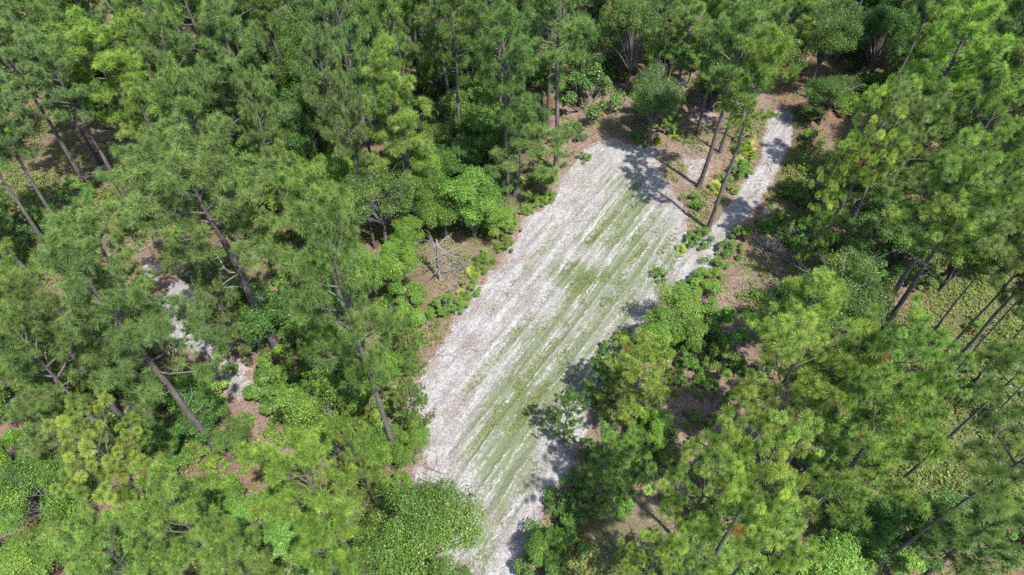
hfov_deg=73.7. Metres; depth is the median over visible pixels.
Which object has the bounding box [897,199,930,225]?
shrub
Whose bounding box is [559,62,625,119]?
shrub
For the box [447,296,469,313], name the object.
shrub
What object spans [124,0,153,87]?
pine tree
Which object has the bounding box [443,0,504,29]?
oak tree
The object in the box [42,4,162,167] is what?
pine tree
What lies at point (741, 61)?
broadleaf tree
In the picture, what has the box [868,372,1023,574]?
pine tree
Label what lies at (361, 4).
pine tree
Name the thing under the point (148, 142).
pine tree
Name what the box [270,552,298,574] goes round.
shrub
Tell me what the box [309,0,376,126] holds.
pine tree
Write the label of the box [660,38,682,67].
broadleaf tree
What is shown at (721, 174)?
palmetto
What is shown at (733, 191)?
palmetto
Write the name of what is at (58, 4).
broadleaf tree
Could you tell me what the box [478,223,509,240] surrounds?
shrub
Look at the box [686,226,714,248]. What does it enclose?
shrub
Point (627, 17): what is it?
oak tree
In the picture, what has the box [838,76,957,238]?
pine tree
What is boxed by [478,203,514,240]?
broadleaf tree
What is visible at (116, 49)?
broadleaf tree
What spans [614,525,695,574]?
pine tree
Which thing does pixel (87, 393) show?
young pine
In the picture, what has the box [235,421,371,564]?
pine tree
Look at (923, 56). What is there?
broadleaf tree
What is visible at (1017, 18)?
broadleaf tree
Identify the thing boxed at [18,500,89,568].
broadleaf tree
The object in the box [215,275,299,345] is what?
broadleaf tree
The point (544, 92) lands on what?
shrub
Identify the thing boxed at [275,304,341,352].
broadleaf tree
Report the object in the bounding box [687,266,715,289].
shrub
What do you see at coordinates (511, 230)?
shrub
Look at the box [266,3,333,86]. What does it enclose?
tree
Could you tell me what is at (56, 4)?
pine tree
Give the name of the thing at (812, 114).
shrub
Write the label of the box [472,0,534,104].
pine tree
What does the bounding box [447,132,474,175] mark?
broadleaf tree
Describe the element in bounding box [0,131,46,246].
pine tree
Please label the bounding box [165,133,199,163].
broadleaf tree
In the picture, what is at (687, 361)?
shrub
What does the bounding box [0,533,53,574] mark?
broadleaf tree
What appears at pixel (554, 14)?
pine tree
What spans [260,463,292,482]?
shrub
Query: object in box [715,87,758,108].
shrub
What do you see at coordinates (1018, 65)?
pine tree
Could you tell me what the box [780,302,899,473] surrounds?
pine tree
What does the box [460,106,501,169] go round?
broadleaf tree
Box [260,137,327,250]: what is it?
pine tree
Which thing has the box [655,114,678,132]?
shrub
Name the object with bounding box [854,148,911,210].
broadleaf tree
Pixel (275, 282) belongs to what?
shrub
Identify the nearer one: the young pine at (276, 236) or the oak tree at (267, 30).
the young pine at (276, 236)
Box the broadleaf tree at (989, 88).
[950,80,995,121]
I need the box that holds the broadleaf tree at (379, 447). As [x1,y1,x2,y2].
[346,424,394,473]
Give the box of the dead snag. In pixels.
[414,229,460,280]
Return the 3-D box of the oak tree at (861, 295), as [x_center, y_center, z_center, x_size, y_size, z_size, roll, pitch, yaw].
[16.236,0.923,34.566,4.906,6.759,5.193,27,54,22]
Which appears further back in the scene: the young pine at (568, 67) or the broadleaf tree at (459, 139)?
the young pine at (568, 67)
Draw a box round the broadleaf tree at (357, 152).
[326,136,374,174]
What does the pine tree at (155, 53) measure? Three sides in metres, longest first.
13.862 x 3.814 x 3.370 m
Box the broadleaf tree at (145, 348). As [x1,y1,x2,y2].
[104,316,152,360]
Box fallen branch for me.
[424,449,448,473]
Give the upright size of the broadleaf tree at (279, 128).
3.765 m
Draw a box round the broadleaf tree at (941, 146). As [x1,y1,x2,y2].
[933,121,990,169]
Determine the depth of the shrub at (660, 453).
32.29 m
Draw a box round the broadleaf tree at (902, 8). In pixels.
[898,0,927,29]
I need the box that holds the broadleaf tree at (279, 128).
[276,114,321,146]
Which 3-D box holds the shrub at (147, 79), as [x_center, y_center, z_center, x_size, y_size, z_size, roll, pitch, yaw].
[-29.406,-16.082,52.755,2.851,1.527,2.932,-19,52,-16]
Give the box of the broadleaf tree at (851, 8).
[843,1,866,19]
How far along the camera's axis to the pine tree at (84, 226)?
30.57 m
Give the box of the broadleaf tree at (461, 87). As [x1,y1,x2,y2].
[459,83,476,106]
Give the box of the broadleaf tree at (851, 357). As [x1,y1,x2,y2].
[834,339,882,394]
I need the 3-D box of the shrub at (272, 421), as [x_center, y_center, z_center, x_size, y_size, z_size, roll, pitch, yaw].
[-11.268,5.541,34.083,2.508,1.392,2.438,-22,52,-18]
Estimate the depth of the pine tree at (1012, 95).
35.62 m
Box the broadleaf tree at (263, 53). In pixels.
[253,46,270,71]
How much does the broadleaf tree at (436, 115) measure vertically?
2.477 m
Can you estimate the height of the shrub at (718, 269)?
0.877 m
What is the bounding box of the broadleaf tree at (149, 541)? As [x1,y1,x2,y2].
[128,516,199,571]
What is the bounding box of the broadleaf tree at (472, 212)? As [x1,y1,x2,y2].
[437,164,502,238]
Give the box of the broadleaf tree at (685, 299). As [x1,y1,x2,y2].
[640,279,708,351]
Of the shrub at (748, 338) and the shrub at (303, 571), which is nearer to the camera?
the shrub at (303, 571)
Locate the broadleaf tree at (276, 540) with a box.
[210,478,309,562]
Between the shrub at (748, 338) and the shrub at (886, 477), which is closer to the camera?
the shrub at (886, 477)
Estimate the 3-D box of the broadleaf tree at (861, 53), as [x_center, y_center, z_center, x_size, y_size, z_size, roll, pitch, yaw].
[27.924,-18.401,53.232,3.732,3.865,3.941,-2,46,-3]
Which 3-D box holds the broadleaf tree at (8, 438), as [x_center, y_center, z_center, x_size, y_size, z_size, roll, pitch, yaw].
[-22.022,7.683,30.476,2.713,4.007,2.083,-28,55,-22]
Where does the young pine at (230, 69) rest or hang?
on the ground at (486, 470)
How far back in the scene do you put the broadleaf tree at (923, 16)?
53.49 m
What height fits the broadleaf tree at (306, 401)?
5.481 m
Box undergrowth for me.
[0,0,1023,574]
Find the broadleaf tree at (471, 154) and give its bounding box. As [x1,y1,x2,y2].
[430,138,485,177]
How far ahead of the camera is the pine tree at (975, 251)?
32.03 m
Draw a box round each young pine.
[0,65,22,110]
[0,222,28,269]
[44,367,92,411]
[89,503,154,574]
[176,261,271,371]
[188,16,215,57]
[216,42,241,73]
[239,205,287,255]
[287,307,348,377]
[303,322,372,416]
[323,410,389,516]
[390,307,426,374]
[392,364,436,435]
[454,13,486,35]
[543,385,589,443]
[551,34,574,92]
[578,416,660,516]
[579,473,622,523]
[582,22,606,62]
[583,347,612,403]
[597,326,679,440]
[601,0,621,49]
[643,529,731,574]
[659,16,686,60]
[665,3,698,55]
[789,208,848,281]
[850,264,899,321]
[864,0,890,47]
[883,36,929,92]
[982,10,1009,33]
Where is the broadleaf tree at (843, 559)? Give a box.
[786,528,877,574]
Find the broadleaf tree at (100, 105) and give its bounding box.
[81,91,109,128]
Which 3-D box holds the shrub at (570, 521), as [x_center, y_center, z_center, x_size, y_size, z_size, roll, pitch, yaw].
[1.837,10.306,29.983,3.045,1.392,3.407,-11,50,-10]
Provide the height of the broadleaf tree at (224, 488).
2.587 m
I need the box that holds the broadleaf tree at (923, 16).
[916,10,946,39]
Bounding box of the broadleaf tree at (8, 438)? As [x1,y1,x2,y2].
[0,423,42,475]
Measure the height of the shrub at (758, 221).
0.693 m
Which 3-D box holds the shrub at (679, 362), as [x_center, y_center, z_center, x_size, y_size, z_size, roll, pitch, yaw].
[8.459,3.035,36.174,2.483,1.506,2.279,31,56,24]
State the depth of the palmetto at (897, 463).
32.07 m
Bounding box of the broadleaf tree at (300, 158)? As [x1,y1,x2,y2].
[278,144,307,167]
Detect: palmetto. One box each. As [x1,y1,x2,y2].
[87,171,99,183]
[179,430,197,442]
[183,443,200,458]
[444,306,457,318]
[456,289,470,302]
[466,265,482,278]
[480,247,488,257]
[518,206,531,214]
[534,193,547,203]
[655,136,662,145]
[668,130,679,139]
[675,243,687,254]
[708,179,720,193]
[714,172,725,179]
[728,187,740,193]
[735,155,746,166]
[738,139,756,152]
[738,152,755,161]
[755,289,770,303]
[784,235,795,248]
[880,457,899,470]
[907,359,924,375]
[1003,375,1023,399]
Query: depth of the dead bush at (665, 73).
53.66 m
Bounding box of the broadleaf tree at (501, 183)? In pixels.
[469,165,519,207]
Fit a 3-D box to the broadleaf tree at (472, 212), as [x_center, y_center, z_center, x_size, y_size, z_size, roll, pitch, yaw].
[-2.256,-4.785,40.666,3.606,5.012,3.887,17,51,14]
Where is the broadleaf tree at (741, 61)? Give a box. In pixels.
[728,47,743,80]
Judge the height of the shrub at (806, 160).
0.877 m
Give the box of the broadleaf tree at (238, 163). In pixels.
[193,159,257,185]
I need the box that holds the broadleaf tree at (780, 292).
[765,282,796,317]
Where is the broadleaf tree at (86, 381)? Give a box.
[57,336,111,396]
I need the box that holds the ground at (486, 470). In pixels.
[0,0,1023,574]
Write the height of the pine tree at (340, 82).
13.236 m
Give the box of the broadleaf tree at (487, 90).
[437,71,498,127]
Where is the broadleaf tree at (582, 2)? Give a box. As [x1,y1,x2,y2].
[562,0,592,11]
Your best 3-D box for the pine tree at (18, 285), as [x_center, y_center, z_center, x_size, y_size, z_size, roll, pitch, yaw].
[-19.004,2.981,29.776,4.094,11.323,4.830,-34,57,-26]
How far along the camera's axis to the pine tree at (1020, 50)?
37.51 m
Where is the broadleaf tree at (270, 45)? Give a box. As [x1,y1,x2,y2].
[263,43,284,65]
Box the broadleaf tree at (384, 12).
[369,3,407,25]
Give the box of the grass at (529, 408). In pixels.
[449,157,687,574]
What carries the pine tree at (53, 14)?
on the ground at (486, 470)
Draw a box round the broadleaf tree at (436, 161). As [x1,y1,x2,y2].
[404,150,448,178]
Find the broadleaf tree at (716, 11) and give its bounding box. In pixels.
[702,0,736,58]
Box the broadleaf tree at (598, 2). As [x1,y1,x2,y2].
[592,0,609,10]
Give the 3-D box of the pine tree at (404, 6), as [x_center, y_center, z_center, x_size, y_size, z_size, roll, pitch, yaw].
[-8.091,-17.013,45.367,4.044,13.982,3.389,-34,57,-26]
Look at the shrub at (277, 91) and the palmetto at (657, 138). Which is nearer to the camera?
the palmetto at (657, 138)
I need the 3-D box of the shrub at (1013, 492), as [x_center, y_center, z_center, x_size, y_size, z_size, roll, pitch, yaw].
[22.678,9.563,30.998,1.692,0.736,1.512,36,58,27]
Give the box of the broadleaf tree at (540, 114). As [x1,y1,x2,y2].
[523,106,551,153]
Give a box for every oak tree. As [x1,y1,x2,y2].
[0,70,33,152]
[0,453,91,538]
[9,15,98,119]
[135,93,208,148]
[157,44,235,129]
[205,0,266,67]
[244,3,290,43]
[248,0,314,28]
[263,82,335,156]
[272,0,329,55]
[297,229,381,314]
[334,1,385,25]
[334,471,489,574]
[337,166,420,243]
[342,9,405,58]
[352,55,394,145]
[410,20,463,106]
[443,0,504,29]
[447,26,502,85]
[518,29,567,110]
[565,9,611,89]
[595,0,670,91]
[631,59,688,144]
[637,0,683,38]
[737,10,802,93]
[776,0,847,20]
[784,0,843,40]
[790,245,896,333]
[801,73,862,125]
[805,0,863,97]
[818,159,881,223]
[851,2,920,89]
[865,59,960,130]
[915,0,927,24]
[986,50,1023,106]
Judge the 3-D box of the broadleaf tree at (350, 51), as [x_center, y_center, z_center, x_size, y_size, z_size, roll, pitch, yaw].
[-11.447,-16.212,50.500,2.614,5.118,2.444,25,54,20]
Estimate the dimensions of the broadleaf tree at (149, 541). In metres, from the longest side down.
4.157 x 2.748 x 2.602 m
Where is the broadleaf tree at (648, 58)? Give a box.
[639,41,660,72]
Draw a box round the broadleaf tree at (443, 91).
[440,82,455,96]
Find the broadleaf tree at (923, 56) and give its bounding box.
[897,46,948,80]
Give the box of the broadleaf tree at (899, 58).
[886,44,914,71]
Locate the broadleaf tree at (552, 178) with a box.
[531,162,559,194]
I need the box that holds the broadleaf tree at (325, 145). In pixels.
[304,109,349,153]
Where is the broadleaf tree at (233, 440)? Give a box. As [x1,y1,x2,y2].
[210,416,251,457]
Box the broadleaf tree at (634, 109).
[628,91,647,120]
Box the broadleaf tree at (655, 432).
[637,405,674,448]
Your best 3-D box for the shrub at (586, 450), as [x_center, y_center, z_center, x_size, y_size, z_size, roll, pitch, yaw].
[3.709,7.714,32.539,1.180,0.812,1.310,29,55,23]
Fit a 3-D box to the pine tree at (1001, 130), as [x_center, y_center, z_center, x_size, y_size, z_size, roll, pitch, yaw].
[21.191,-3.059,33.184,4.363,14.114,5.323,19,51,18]
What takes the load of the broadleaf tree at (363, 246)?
on the ground at (486, 470)
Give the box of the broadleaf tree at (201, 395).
[166,382,229,442]
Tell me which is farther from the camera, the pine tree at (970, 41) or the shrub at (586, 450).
the pine tree at (970, 41)
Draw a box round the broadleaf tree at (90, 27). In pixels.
[72,14,101,51]
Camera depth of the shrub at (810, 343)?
36.15 m
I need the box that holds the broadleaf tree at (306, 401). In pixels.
[270,367,359,452]
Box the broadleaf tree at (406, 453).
[387,416,429,469]
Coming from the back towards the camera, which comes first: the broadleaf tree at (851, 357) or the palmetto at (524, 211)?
the palmetto at (524, 211)
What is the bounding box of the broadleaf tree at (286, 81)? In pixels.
[276,60,298,89]
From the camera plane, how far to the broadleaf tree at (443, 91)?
49.89 m
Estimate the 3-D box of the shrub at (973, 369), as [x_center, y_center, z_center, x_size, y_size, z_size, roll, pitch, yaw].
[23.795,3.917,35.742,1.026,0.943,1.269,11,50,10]
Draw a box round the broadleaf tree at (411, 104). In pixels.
[387,100,416,124]
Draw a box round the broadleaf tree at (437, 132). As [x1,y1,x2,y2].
[423,118,472,149]
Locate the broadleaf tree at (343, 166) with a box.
[307,151,359,211]
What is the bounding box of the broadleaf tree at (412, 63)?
[406,42,433,86]
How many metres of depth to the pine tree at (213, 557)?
18.44 m
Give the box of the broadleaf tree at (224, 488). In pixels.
[194,471,246,518]
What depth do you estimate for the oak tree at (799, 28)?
51.91 m
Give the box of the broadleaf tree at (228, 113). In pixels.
[218,95,240,120]
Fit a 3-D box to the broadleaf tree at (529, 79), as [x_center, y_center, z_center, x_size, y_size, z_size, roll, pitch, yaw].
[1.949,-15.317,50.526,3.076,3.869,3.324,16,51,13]
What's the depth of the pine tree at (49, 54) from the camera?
37.05 m
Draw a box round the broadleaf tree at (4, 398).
[0,356,37,415]
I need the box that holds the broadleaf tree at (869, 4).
[860,0,904,12]
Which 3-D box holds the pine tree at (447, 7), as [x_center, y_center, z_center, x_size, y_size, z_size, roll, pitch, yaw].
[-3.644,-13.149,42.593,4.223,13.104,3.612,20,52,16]
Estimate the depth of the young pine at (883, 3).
52.88 m
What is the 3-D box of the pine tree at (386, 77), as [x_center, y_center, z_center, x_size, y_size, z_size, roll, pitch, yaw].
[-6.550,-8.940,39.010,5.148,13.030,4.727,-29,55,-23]
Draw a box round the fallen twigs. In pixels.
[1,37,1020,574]
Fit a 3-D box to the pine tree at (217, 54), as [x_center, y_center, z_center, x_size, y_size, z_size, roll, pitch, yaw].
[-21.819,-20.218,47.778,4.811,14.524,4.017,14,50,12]
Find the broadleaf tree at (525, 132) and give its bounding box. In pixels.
[513,115,534,137]
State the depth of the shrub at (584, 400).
34.36 m
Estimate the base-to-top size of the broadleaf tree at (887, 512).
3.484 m
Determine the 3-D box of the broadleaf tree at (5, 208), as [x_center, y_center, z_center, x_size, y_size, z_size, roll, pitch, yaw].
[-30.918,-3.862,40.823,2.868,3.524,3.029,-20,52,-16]
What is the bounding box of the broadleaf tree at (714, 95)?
[699,58,734,112]
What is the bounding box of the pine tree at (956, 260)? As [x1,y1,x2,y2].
[937,210,994,292]
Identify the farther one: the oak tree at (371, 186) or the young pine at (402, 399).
the oak tree at (371, 186)
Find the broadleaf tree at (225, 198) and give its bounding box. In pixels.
[201,184,236,213]
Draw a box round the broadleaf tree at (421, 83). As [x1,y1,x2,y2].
[412,69,461,91]
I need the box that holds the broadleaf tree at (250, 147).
[232,114,278,154]
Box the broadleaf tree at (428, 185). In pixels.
[398,168,448,221]
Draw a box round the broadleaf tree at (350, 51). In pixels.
[340,39,364,93]
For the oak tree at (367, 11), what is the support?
on the ground at (486, 470)
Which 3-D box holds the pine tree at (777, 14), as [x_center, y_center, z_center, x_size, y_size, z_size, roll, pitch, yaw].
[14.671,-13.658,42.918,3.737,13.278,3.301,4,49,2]
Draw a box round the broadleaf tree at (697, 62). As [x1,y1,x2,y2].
[675,44,708,87]
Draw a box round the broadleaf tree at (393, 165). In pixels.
[380,137,423,172]
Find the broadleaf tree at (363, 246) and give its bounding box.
[349,240,373,279]
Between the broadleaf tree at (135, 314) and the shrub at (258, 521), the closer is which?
the shrub at (258, 521)
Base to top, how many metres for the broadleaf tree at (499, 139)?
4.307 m
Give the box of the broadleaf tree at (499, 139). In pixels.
[463,100,522,165]
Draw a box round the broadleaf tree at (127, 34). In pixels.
[124,20,154,48]
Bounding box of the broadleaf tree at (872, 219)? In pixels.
[825,194,911,252]
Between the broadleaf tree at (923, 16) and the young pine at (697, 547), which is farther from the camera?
the broadleaf tree at (923, 16)
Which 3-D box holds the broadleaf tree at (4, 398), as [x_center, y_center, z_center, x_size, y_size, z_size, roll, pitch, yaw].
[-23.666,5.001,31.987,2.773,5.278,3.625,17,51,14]
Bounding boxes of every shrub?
[3,249,27,267]
[4,203,69,242]
[55,177,94,202]
[62,464,109,510]
[92,408,144,463]
[108,355,146,394]
[116,77,148,85]
[120,488,170,531]
[126,209,153,228]
[138,446,189,496]
[148,431,194,461]
[150,369,203,411]
[161,367,227,413]
[174,19,185,33]
[186,435,219,470]
[191,242,238,272]
[205,453,229,476]
[215,135,247,161]
[216,241,245,265]
[216,363,238,381]
[219,518,262,556]
[225,138,272,162]
[227,441,250,463]
[235,412,254,433]
[239,427,282,473]
[241,365,300,422]
[249,363,284,399]
[255,344,296,378]
[257,268,310,304]
[257,377,283,403]
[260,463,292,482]
[262,540,344,574]
[265,381,293,427]
[269,87,286,103]
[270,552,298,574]
[287,229,306,241]
[290,362,337,407]
[291,282,342,305]
[317,84,334,101]
[355,399,417,462]
[369,285,425,335]
[374,470,410,512]
[398,282,427,307]
[408,364,426,375]
[410,97,421,113]
[419,306,441,326]
[421,85,445,105]
[430,293,457,315]
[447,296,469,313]
[459,278,481,299]
[472,253,496,274]
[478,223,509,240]
[493,235,514,252]
[494,78,516,106]
[504,216,522,232]
[512,545,570,574]
[521,193,543,212]
[523,486,589,565]
[526,80,538,86]
[534,84,561,101]
[537,191,556,203]
[545,494,572,527]
[556,488,593,521]
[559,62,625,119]
[559,122,587,139]
[559,466,582,491]
[568,471,592,493]
[575,151,592,164]
[576,437,605,461]
[577,477,609,511]
[580,385,600,407]
[584,3,614,24]
[585,59,613,83]
[596,50,627,79]
[597,482,633,521]
[601,339,620,354]
[611,328,636,345]
[611,546,653,574]
[628,412,643,435]
[630,130,651,146]
[632,550,659,574]
[633,450,661,483]
[648,440,669,457]
[650,267,667,282]
[651,337,693,366]
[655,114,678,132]
[659,453,679,478]
[659,489,683,509]
[664,376,691,395]
[675,342,703,366]
[677,275,694,290]
[677,360,708,385]
[678,191,701,208]
[681,499,721,534]
[682,408,705,430]
[684,233,705,250]
[685,434,704,455]
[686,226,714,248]
[686,529,758,574]
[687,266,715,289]
[688,302,722,328]
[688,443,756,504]
[689,313,723,343]
[690,277,722,314]
[690,373,719,398]
[691,201,705,212]
[694,80,738,103]
[696,306,748,349]
[697,335,726,360]
[698,255,728,278]
[698,412,724,437]
[701,342,741,376]
[712,390,742,414]
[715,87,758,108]
[715,238,743,259]
[718,175,735,187]
[723,355,745,374]
[728,159,753,178]
[730,224,752,245]
[733,128,755,142]
[733,142,754,157]
[734,386,759,407]
[736,360,759,381]
[739,332,757,345]
[747,288,761,301]
[752,219,770,233]
[756,471,785,491]
[757,218,779,233]
[757,542,801,574]
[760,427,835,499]
[770,497,803,529]
[773,208,795,229]
[773,327,831,369]
[777,217,828,251]
[778,177,803,192]
[781,189,810,209]
[783,178,815,196]
[786,38,816,71]
[787,154,814,170]
[797,210,819,227]
[799,105,828,119]
[800,128,826,149]
[817,410,869,458]
[819,82,861,108]
[819,494,856,534]
[821,232,847,252]
[832,48,869,72]
[836,256,893,288]
[836,415,904,471]
[837,94,864,118]
[842,480,873,514]
[845,544,882,574]
[851,72,887,99]
[855,246,909,281]
[858,530,926,574]
[868,468,891,491]
[893,363,915,387]
[895,495,914,529]
[896,509,936,571]
[896,518,942,568]
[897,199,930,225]
[901,16,919,39]
[904,261,948,289]
[916,212,972,245]
[928,325,957,349]
[958,355,976,372]
[962,374,1023,425]
[964,315,996,339]
[966,379,1004,406]
[992,347,1018,369]
[994,480,1020,511]
[1008,507,1023,539]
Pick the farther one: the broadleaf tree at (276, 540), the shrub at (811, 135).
the shrub at (811, 135)
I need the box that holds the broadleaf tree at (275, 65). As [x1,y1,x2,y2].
[261,45,315,88]
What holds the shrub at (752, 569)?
on the ground at (486, 470)
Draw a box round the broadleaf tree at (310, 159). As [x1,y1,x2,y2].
[277,147,318,198]
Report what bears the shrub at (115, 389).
on the ground at (486, 470)
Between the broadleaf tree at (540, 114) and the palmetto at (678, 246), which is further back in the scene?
the broadleaf tree at (540, 114)
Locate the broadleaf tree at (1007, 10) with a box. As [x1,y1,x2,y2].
[1001,2,1021,29]
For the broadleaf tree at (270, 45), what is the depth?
53.45 m
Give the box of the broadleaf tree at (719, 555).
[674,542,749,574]
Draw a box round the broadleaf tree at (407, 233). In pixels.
[387,213,425,253]
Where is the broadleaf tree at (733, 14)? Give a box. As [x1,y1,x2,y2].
[712,7,741,56]
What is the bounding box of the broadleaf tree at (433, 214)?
[414,189,457,240]
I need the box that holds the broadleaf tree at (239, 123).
[230,104,279,142]
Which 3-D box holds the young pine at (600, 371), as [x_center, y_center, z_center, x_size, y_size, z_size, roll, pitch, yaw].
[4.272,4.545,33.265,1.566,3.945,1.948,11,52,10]
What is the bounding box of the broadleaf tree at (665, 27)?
[633,4,668,31]
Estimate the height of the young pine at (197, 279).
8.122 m
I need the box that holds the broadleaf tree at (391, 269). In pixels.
[365,238,420,296]
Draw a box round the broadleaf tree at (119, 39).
[93,26,125,48]
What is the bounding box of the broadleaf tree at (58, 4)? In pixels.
[47,0,84,14]
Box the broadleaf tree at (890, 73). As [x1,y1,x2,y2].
[886,62,905,79]
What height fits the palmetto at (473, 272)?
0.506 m
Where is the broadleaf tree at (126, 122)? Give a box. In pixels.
[119,102,148,127]
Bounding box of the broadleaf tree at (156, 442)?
[133,412,181,460]
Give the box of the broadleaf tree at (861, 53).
[848,26,896,74]
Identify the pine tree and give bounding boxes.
[0,0,88,191]
[0,0,101,166]
[0,88,65,233]
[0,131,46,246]
[0,180,43,288]
[0,236,84,392]
[0,269,131,433]
[0,294,130,463]
[5,0,35,23]
[10,391,113,490]
[16,26,125,194]
[20,2,43,18]
[24,0,99,88]
[25,0,142,127]
[27,215,230,457]
[40,184,167,352]
[40,386,172,525]
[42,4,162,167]
[43,496,179,574]
[45,6,138,160]
[93,129,219,298]
[107,0,126,45]
[109,450,261,574]
[114,0,179,73]
[114,80,201,226]
[118,111,285,352]
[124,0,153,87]
[128,0,219,178]
[131,0,192,98]
[139,51,243,253]
[143,0,236,123]
[176,2,199,53]
[177,0,219,57]
[188,0,269,105]
[192,513,284,574]
[194,0,300,151]
[229,58,294,235]
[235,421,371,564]
[239,0,293,90]
[247,0,278,82]
[259,182,408,467]
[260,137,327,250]
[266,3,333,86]
[268,160,359,353]
[286,510,359,574]
[293,21,354,210]
[301,48,377,249]
[308,0,375,175]
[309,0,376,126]
[314,0,345,86]
[346,0,377,14]
[357,0,423,137]
[359,27,440,214]
[367,0,415,94]
[398,0,440,95]
[403,20,413,69]
[407,0,460,133]
[413,0,485,131]
[459,0,530,107]
[465,0,541,203]
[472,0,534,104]
[479,91,576,196]
[507,0,595,168]
[512,0,537,35]
[520,0,580,126]
[570,0,578,70]
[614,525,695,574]
[642,0,696,75]
[644,402,791,559]
[656,0,718,109]
[690,12,748,134]
[696,0,784,188]
[698,471,827,574]
[705,23,807,227]
[710,395,823,556]
[718,0,760,52]
[718,0,797,153]
[721,304,858,461]
[733,19,779,140]
[737,264,850,380]
[768,0,827,70]
[771,359,955,556]
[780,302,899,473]
[795,137,862,266]
[804,292,975,482]
[810,66,923,263]
[833,0,862,64]
[836,73,937,254]
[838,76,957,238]
[862,365,969,475]
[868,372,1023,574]
[876,143,1015,321]
[878,0,1022,196]
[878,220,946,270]
[879,0,915,66]
[882,0,947,107]
[889,96,1023,318]
[899,317,1023,481]
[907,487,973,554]
[913,0,1010,79]
[914,487,1023,574]
[923,61,1023,233]
[926,200,1023,340]
[934,219,1023,364]
[935,0,1009,46]
[937,210,994,292]
[942,118,1023,276]
[944,210,1023,371]
[952,257,1023,376]
[960,37,1023,203]
[961,0,1023,119]
[963,428,1023,498]
[972,113,1023,242]
[974,299,1023,381]
[983,0,1021,85]
[988,356,1023,418]
[993,57,1022,151]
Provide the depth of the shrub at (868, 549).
28.61 m
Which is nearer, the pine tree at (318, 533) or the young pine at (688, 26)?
the pine tree at (318, 533)
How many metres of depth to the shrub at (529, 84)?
52.32 m
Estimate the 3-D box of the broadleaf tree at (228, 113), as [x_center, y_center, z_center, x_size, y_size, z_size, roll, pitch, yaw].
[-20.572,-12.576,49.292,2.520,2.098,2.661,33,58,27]
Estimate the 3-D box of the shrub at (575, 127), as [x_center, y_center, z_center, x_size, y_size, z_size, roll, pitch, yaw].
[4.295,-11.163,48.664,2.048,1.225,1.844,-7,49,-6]
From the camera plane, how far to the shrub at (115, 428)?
32.27 m
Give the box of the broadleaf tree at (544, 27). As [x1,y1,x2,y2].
[531,8,568,33]
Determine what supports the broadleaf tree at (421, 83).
on the ground at (486, 470)
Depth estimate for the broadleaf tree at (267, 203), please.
40.74 m
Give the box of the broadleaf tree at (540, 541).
[524,526,568,568]
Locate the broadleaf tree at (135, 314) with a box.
[122,296,171,330]
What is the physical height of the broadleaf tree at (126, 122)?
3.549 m
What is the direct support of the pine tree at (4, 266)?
on the ground at (486, 470)
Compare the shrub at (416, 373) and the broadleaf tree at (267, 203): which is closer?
the shrub at (416, 373)
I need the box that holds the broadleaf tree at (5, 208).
[0,194,12,240]
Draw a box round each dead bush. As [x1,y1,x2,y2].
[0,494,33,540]
[440,252,470,278]
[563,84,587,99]
[651,63,673,81]
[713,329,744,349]
[754,232,793,257]
[779,249,810,265]
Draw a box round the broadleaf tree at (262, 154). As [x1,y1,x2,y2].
[252,142,292,167]
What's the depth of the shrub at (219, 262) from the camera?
40.13 m
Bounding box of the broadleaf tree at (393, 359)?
[343,344,403,401]
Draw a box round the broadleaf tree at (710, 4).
[698,0,732,32]
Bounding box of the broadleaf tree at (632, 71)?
[623,31,657,74]
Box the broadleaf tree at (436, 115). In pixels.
[416,105,447,129]
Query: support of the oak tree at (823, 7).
on the ground at (486, 470)
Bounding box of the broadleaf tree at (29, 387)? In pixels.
[12,360,72,422]
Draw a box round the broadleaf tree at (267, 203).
[231,163,281,214]
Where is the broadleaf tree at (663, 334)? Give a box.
[639,310,685,355]
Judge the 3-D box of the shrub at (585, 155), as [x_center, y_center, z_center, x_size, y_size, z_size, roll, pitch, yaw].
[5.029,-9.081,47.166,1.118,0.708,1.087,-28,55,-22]
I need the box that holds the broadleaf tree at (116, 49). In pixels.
[95,45,136,74]
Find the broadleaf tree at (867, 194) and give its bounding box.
[844,157,905,199]
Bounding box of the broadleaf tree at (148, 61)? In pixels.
[125,46,152,84]
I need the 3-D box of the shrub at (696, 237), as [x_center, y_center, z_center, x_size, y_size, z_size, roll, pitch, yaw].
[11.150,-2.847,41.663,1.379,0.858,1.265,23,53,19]
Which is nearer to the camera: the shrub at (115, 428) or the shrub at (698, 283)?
the shrub at (115, 428)
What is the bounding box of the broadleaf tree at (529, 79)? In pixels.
[524,49,560,100]
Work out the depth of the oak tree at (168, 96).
41.61 m
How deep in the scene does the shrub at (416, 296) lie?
37.59 m
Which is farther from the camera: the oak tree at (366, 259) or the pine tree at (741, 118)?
the pine tree at (741, 118)
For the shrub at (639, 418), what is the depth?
33.27 m
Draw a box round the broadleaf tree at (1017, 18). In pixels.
[995,14,1023,57]
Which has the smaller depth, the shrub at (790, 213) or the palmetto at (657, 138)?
the shrub at (790, 213)
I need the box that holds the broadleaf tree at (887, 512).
[841,493,912,565]
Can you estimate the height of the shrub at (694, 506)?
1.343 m
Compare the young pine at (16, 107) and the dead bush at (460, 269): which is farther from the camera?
the young pine at (16, 107)
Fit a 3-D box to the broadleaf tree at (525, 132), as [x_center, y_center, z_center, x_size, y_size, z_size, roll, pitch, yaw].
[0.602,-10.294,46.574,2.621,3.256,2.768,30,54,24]

